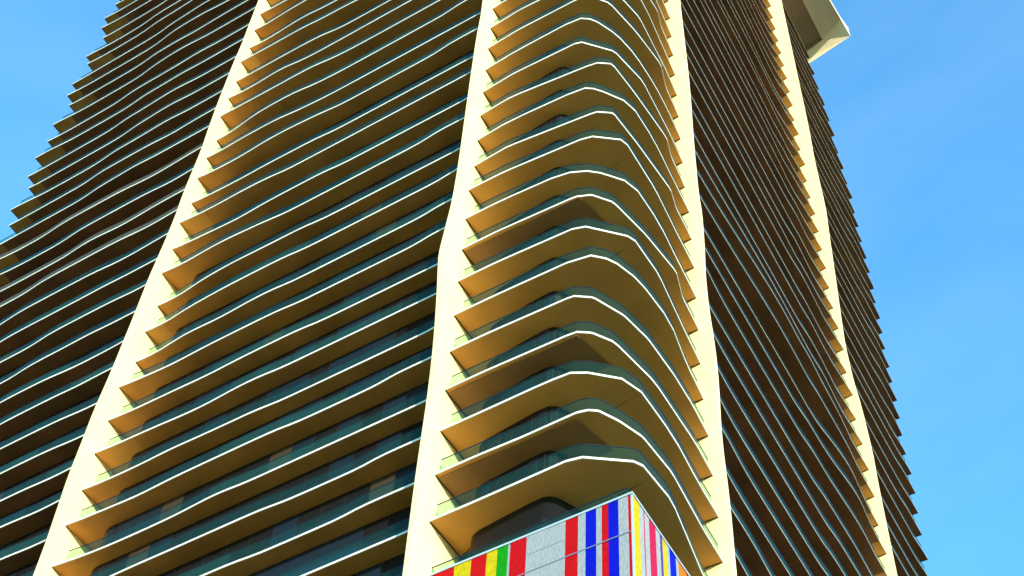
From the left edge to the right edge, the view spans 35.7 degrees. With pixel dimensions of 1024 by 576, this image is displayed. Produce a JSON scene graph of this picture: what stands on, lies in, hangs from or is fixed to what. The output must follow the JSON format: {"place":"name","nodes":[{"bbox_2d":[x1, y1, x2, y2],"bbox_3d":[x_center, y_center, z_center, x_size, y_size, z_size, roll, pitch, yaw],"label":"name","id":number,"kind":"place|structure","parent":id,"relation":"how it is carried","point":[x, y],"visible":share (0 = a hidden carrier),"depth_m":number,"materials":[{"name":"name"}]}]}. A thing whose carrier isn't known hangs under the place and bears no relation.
{"place":"outdoors","nodes":[
{"label":"outdoors","id":0,"kind":"place"},
{"bbox_2d":[0,0,1023,575],"label":"sky","id":1,"kind":"structure","parent":0,"point":[923,100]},
{"label":"ground","id":2,"kind":"structure","parent":0,"visible":0},
{"bbox_2d":[0,0,927,575],"bbox_3d":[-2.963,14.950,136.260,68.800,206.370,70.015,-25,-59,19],"label":"apartment tower","id":3,"kind":"structure","parent":2,"relation":"on","point":[356,286],"depth_m":104.00,"materials":[{"name":"beige concrete"}]},
{"bbox_2d":[426,487,689,575],"bbox_3d":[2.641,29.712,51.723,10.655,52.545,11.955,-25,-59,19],"label":"striped block","id":4,"kind":"structure","parent":2,"relation":"on","point":[621,535],"depth_m":67.38,"materials":[{"name":"multicoloured paint"}]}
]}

